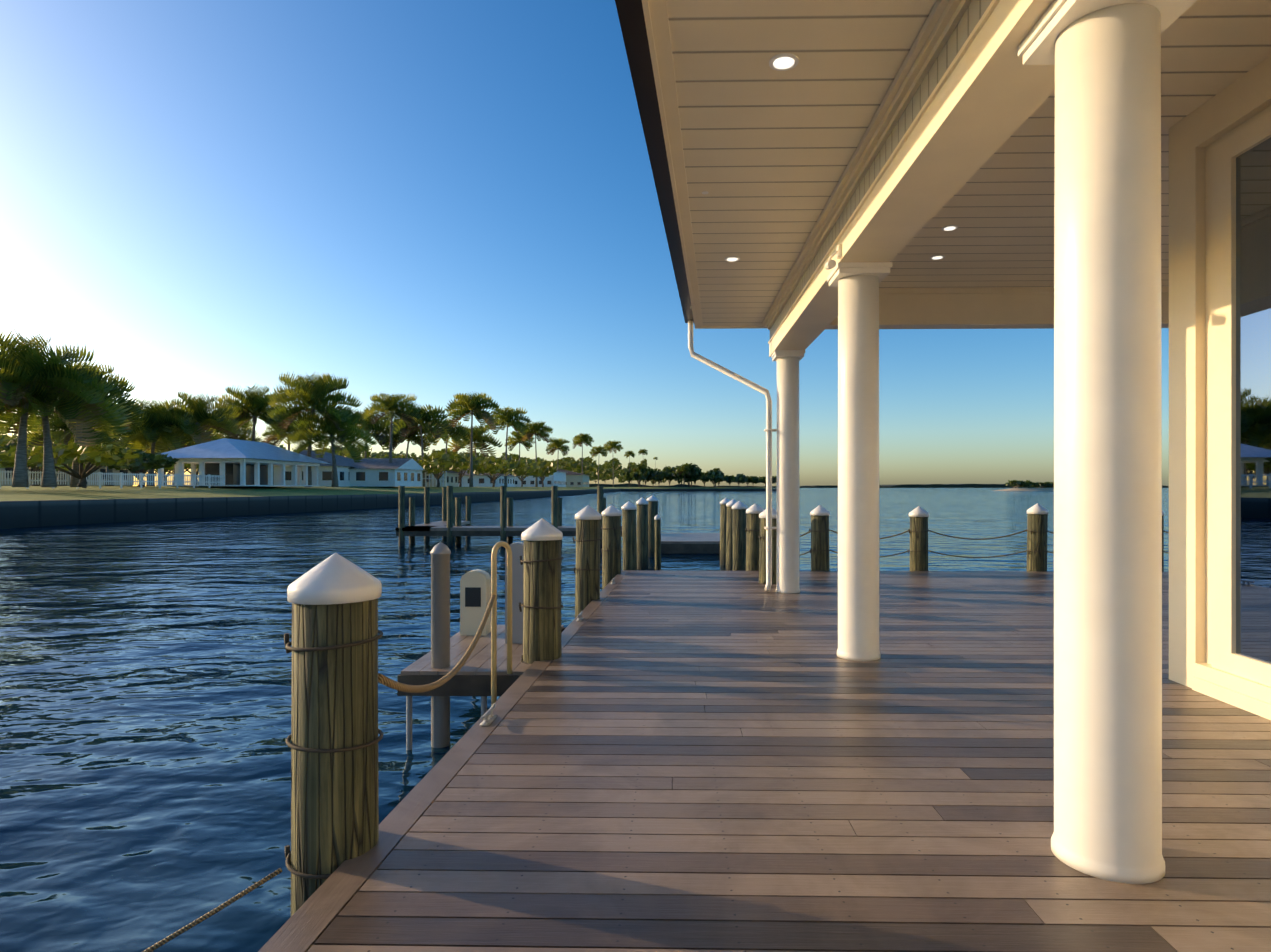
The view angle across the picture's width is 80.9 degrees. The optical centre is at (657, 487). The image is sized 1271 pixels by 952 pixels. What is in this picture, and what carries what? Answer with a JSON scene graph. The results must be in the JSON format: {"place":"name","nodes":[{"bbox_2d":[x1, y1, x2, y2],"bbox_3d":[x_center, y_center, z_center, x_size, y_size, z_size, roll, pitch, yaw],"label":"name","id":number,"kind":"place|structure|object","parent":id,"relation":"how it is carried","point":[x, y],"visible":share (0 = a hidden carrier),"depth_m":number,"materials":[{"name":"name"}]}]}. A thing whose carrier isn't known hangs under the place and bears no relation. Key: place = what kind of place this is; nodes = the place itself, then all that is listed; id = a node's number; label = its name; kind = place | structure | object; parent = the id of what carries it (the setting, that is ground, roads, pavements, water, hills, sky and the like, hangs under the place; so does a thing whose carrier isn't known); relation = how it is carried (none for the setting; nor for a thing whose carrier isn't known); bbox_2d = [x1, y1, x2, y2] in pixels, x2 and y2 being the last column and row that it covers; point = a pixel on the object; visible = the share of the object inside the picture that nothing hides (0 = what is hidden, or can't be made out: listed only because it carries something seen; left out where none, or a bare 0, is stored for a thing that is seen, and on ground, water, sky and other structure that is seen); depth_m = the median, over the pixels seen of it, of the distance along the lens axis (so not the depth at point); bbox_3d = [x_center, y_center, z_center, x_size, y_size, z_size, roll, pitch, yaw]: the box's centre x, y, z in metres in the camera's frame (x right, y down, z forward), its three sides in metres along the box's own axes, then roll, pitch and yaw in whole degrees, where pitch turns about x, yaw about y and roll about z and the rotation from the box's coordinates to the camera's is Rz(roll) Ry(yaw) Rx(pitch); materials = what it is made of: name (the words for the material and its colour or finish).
{"place":"outdoors","nodes":[
{"label":"outdoors","id":0,"kind":"place"},
{"bbox_2d":[0,486,776,528],"bbox_3d":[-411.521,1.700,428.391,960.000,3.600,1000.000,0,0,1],"label":"seawall","id":1,"kind":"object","parent":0,"point":[20,507],"depth_m":58.43,"materials":[{"name":"concrete"}]},
{"bbox_2d":[0,462,132,485],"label":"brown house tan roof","id":2,"kind":"structure","parent":1,"relation":"on","point":[102,469],"depth_m":93.16,"materials":[{"name":"grey"}]},
{"bbox_2d":[0,470,223,488],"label":"white fence","id":3,"kind":"object","parent":1,"relation":"on","point":[121,481],"visible":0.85,"depth_m":63.71,"materials":[{"name":"white wood"}]},
{"bbox_2d":[156,438,329,485],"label":"pavilion house","id":4,"kind":"structure","parent":1,"relation":"on","point":[234,462],"depth_m":78.94,"materials":[{"name":"white paint"}]},
{"bbox_2d":[0,328,657,486],"bbox_3d":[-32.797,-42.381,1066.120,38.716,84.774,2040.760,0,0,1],"label":"palm trees","id":5,"kind":"object","parent":1,"relation":"on","point":[76,403],"visible":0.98,"depth_m":88.24,"materials":[{"name":"green plant"}]},
{"bbox_2d":[0,433,665,487],"bbox_3d":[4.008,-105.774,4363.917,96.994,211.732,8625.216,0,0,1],"label":"bank trees","id":6,"kind":"object","parent":1,"relation":"on","point":[435,463],"visible":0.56,"depth_m":126.68,"materials":[{"name":"green plant"}]},
{"bbox_2d":[274,450,446,486],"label":"house","id":7,"kind":"structure","parent":1,"relation":"on","point":[381,472],"depth_m":112.92,"materials":[{"name":"grey paint"}]},
{"bbox_2d":[426,469,589,486],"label":"houses","id":8,"kind":"structure","parent":1,"relation":"on","point":[562,478],"depth_m":216.74,"materials":[{"name":"grey paint"}]},
{"bbox_2d":[622,463,776,486],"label":"trees","id":9,"kind":"object","parent":1,"relation":"on","point":[688,473],"visible":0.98,"depth_m":407.22,"materials":[{"name":"green plant"}]},
{"bbox_2d":[0,488,1168,951],"bbox_3d":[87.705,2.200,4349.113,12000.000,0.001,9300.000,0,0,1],"label":"water surface","id":10,"kind":"object","parent":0,"point":[144,734],"depth_m":8.52,"materials":[{"name":"blue liquid"}]},
{"bbox_2d":[284,553,383,915],"bbox_3d":[-1.360,2.489,3.127,0.393,4.423,0.378,0,0,1],"label":"mooring pile","id":11,"kind":"object","parent":10,"relation":"on","point":[335,729],"visible":0.83,"depth_m":2.99,"materials":[{"name":"brown wood"}]},
{"bbox_2d":[142,594,495,951],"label":"mooring rope","id":12,"kind":"object","parent":11,"relation":"attached to","point":[389,682],"visible":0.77,"depth_m":3.46,"materials":[{"name":"beige fabric"}]},
{"bbox_2d":[430,542,450,747],"bbox_3d":[-1.854,2.485,6.358,0.168,4.030,0.168,0,0,1],"label":"steel post","id":13,"kind":"object","parent":10,"relation":"in","point":[440,552],"visible":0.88,"depth_m":6.29,"materials":[{"name":"grey metal"}]},
{"bbox_2d":[397,625,565,749],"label":"side platform","id":14,"kind":"structure","parent":10,"relation":"on","point":[472,677],"depth_m":6.23,"materials":[{"name":"brown wood"}]},
{"bbox_2d":[460,569,490,634],"bbox_3d":[-1.909,1.200,7.786,0.276,0.660,0.206,0,0,1],"label":"power pedestal","id":15,"kind":"object","parent":14,"relation":"on","point":[475,590],"visible":0.98,"depth_m":7.69,"materials":[{"name":"white plastic"}]},
{"bbox_2d":[505,542,522,643],"bbox_3d":[-1.394,1.040,7.379,0.200,0.980,0.180,0,0,1],"label":"post","id":16,"kind":"object","parent":14,"relation":"on","point":[517,594],"visible":0.48,"depth_m":7.29,"materials":[{"name":"wood"}]},
{"bbox_2d":[395,486,636,546],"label":"neighbour pier","id":17,"kind":"structure","parent":10,"relation":"on","point":[450,527],"depth_m":27.61,"materials":[{"name":"brown wood"}]},
{"bbox_2d":[519,518,563,663],"bbox_3d":[-1.033,2.490,6.583,0.396,4.426,0.434,0,0,1],"label":"mooring pile","id":18,"kind":"object","parent":10,"relation":"on","point":[540,562],"visible":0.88,"depth_m":6.47,"materials":[{"name":"brown wood"}]},
{"bbox_2d":[573,505,601,617],"bbox_3d":[-0.953,2.472,10.011,0.398,4.461,0.375,0,0,1],"label":"mooring pile","id":19,"kind":"object","parent":10,"relation":"on","point":[587,568],"visible":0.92,"depth_m":9.87,"materials":[{"name":"brown wood"}]},
{"bbox_2d":[600,505,622,589],"bbox_3d":[-0.808,2.505,13.002,0.390,4.397,0.441,0,0,1],"label":"mooring pile","id":20,"kind":"object","parent":10,"relation":"on","point":[610,528],"visible":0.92,"depth_m":12.84,"materials":[{"name":"brown wood"}]},
{"bbox_2d":[621,501,636,569],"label":"mooring pile","id":21,"kind":"object","parent":10,"relation":"in","point":[628,508],"visible":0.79,"depth_m":16.35,"materials":[{"name":"brown wood"}]},
{"bbox_2d":[636,497,648,569],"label":"mooring pile","id":22,"kind":"object","parent":10,"relation":"in","point":[642,533],"visible":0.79,"depth_m":19.88,"materials":[{"name":"brown wood"}]},
{"bbox_2d":[646,495,658,556],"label":"mooring pile","id":23,"kind":"object","parent":10,"relation":"in","point":[652,500],"visible":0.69,"depth_m":23.38,"materials":[{"name":"brown wood"}]},
{"bbox_2d":[654,515,660,570],"bbox_3d":[0.011,2.667,17.205,0.194,4.069,0.153,0,0,39],"label":"piling","id":24,"kind":"object","parent":10,"relation":"on","point":[657,518],"visible":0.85,"depth_m":17.15,"materials":[{"name":"brown wood"}]},
{"bbox_2d":[661,533,719,553],"bbox_3d":[1.057,1.980,26.733,3.480,0.400,4.580,0,0,1],"label":"floating dock","id":25,"kind":"object","parent":10,"relation":"on","point":[690,543],"visible":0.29,"depth_m":24.47,"materials":[{"name":"grey concrete"}]},
{"bbox_2d":[720,498,729,564],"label":"mooring pile","id":26,"kind":"object","parent":10,"relation":"in","point":[723,512],"visible":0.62,"depth_m":21.03,"materials":[{"name":"brown wood"}]},
{"bbox_2d":[726,499,736,570],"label":"mooring pile","id":27,"kind":"object","parent":10,"relation":"in","point":[730,504],"visible":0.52,"depth_m":18.74,"materials":[{"name":"brown wood"}]},
{"bbox_2d":[732,501,746,570],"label":"mooring pile","id":28,"kind":"object","parent":10,"relation":"in","point":[739,513],"visible":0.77,"depth_m":16.41,"materials":[{"name":"brown wood"}]},
{"bbox_2d":[745,503,763,570],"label":"mooring pile","id":29,"kind":"object","parent":10,"relation":"on","point":[753,512],"visible":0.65,"depth_m":13.61,"materials":[{"name":"brown wood"}]},
{"bbox_2d":[758,508,776,583],"bbox_3d":[1.738,2.501,11.680,0.412,4.406,0.420,0,0,1],"label":"mooring pile","id":30,"kind":"object","parent":10,"relation":"on","point":[762,556],"visible":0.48,"depth_m":11.57,"materials":[{"name":"brown wood"}]},
{"bbox_2d":[809,505,830,570],"bbox_3d":[2.947,2.512,13.511,0.391,4.379,0.385,0,0,1],"label":"mooring pile","id":31,"kind":"object","parent":10,"relation":"on","point":[819,530],"visible":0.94,"depth_m":13.39,"materials":[{"name":"brown wood"}]},
{"bbox_2d":[799,530,1168,557],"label":"pile ropes","id":32,"kind":"object","parent":31,"relation":"attached to","point":[952,537],"visible":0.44,"depth_m":13.45,"materials":[{"name":"brown fabric"}]},
{"bbox_2d":[589,483,1168,487],"bbox_3d":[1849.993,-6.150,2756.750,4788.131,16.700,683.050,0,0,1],"label":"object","id":33,"kind":"object","parent":10,"relation":"on","point":[899,486],"visible":0.48,"depth_m":2548.32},
{"bbox_2d":[907,506,929,570],"bbox_3d":[4.708,2.521,13.457,0.380,4.362,0.390,0,0,1],"label":"mooring pile","id":34,"kind":"object","parent":10,"relation":"on","point":[918,530],"visible":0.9,"depth_m":13.31,"materials":[{"name":"brown wood"}]},
{"bbox_2d":[994,480,1053,490],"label":"sand islet","id":35,"kind":"object","parent":10,"relation":"on","point":[1040,486],"visible":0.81,"depth_m":441.12,"materials":[{"name":"green plant"}]},
{"bbox_2d":[1026,503,1048,571],"bbox_3d":[6.816,2.496,13.410,0.367,4.414,0.434,0,0,1],"label":"mooring pile","id":36,"kind":"object","parent":10,"relation":"on","point":[1037,524],"visible":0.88,"depth_m":13.25,"materials":[{"name":"brown wood"}]},
{"bbox_2d":[1162,511,1164,571],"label":"mooring pile","id":37,"kind":"object","parent":10,"relation":"on","point":[1163,531],"visible":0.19,"depth_m":13.21,"materials":[{"name":"brown wood"}]},
{"bbox_3d":[5.819,3.015,5.323,14.415,2.970,15.880,0,0,1],"label":"deck framing","id":38,"kind":"object","parent":10,"relation":"on","visible":0},
{"bbox_2d":[258,570,1270,951],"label":"deck boards","id":39,"kind":"object","parent":38,"relation":"on","point":[896,796],"visible":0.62,"depth_m":3.54,"materials":[{"name":"brown wood"}]},
{"bbox_2d":[480,703,496,725],"bbox_3d":[-1.085,1.462,4.772,0.056,0.075,0.305,0,0,3],"label":"dock cleat","id":40,"kind":"object","parent":39,"relation":"on","point":[488,717],"visible":1,"depth_m":4.73,"materials":[{"name":"metal"}]},
{"bbox_2d":[491,541,511,705],"bbox_3d":[-1.272,1.519,6.184,0.153,2.162,0.320,0,0,1],"label":"ladder rail","id":41,"kind":"object","parent":39,"relation":"attached to","point":[495,548],"visible":0.69,"depth_m":6.04,"materials":[{"name":"silver metal"}]},
{"bbox_2d":[576,611,583,620],"bbox_3d":[-0.880,1.462,8.418,0.056,0.075,0.305,0,0,3],"label":"dock cleat","id":42,"kind":"object","parent":39,"relation":"on","point":[580,617],"visible":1,"depth_m":8.38,"materials":[{"name":"metal"}]},
{"bbox_2d":[688,321,776,590],"bbox_3d":[1.069,-0.505,10.911,1.386,3.990,0.180,0,0,24],"label":"downspout","id":43,"kind":"object","parent":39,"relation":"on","point":[768,430],"visible":1,"depth_m":10.64,"materials":[{"name":"paint"}]},
{"bbox_2d":[771,350,804,593],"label":"porch column","id":44,"kind":"structure","parent":39,"relation":"on","point":[787,471],"depth_m":10.52,"materials":[{"name":"paint"}]},
{"bbox_2d":[827,262,891,660],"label":"porch column","id":45,"kind":"structure","parent":39,"relation":"on","point":[856,284],"depth_m":6.46,"materials":[{"name":"paint"}]},
{"bbox_2d":[763,0,1054,356],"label":"porch beam","id":46,"kind":"structure","parent":45,"relation":"on","point":[968,94],"depth_m":4.44,"materials":[{"name":"white paint"}]},
{"bbox_2d":[615,0,767,328],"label":"roof fascia","id":47,"kind":"structure","parent":46,"relation":"on","point":[645,28],"depth_m":5.09,"materials":[{"name":"brown metal"}]},
{"bbox_2d":[666,0,936,325],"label":"eave soffit","id":48,"kind":"structure","parent":47,"relation":"attached to","point":[768,151],"depth_m":4.91,"materials":[{"name":"white wood"}]},
{"bbox_2d":[702,53,957,261],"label":"recessed lights","id":49,"kind":"object","parent":48,"relation":"in","point":[783,61],"visible":0.75,"depth_m":4.31,"materials":[{"name":"white"}]},
{"bbox_2d":[824,244,841,269],"bbox_3d":[1.485,-1.938,6.277,0.135,0.223,0.166,0,0,1],"label":"security camera","id":50,"kind":"object","parent":46,"relation":"attached to","point":[829,264],"visible":1,"depth_m":6.28,"materials":[{"name":"paint"}]},
{"bbox_2d":[1018,0,1196,883],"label":"porch column","id":51,"kind":"structure","parent":39,"relation":"on","point":[1103,57],"depth_m":2.86,"materials":[{"name":"paint"}]},
{"bbox_2d":[1169,55,1270,719],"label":"glass door","id":52,"kind":"structure","parent":39,"relation":"on","point":[1220,395],"depth_m":5.28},
{"bbox_2d":[0,0,1168,485],"label":"sky","id":53,"kind":"structure","parent":0,"point":[435,201],"materials":[{"name":"blue"}]},
{"bbox_2d":[826,287,1168,328],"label":"beam","id":54,"kind":"structure","parent":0,"point":[977,308],"depth_m":10.47,"materials":[{"name":"white paint"}]},
{"bbox_2d":[879,0,1270,287],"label":"porch ceiling","id":55,"kind":"structure","parent":0,"point":[997,208],"depth_m":6.93,"materials":[{"name":"white wood"}]}
]}

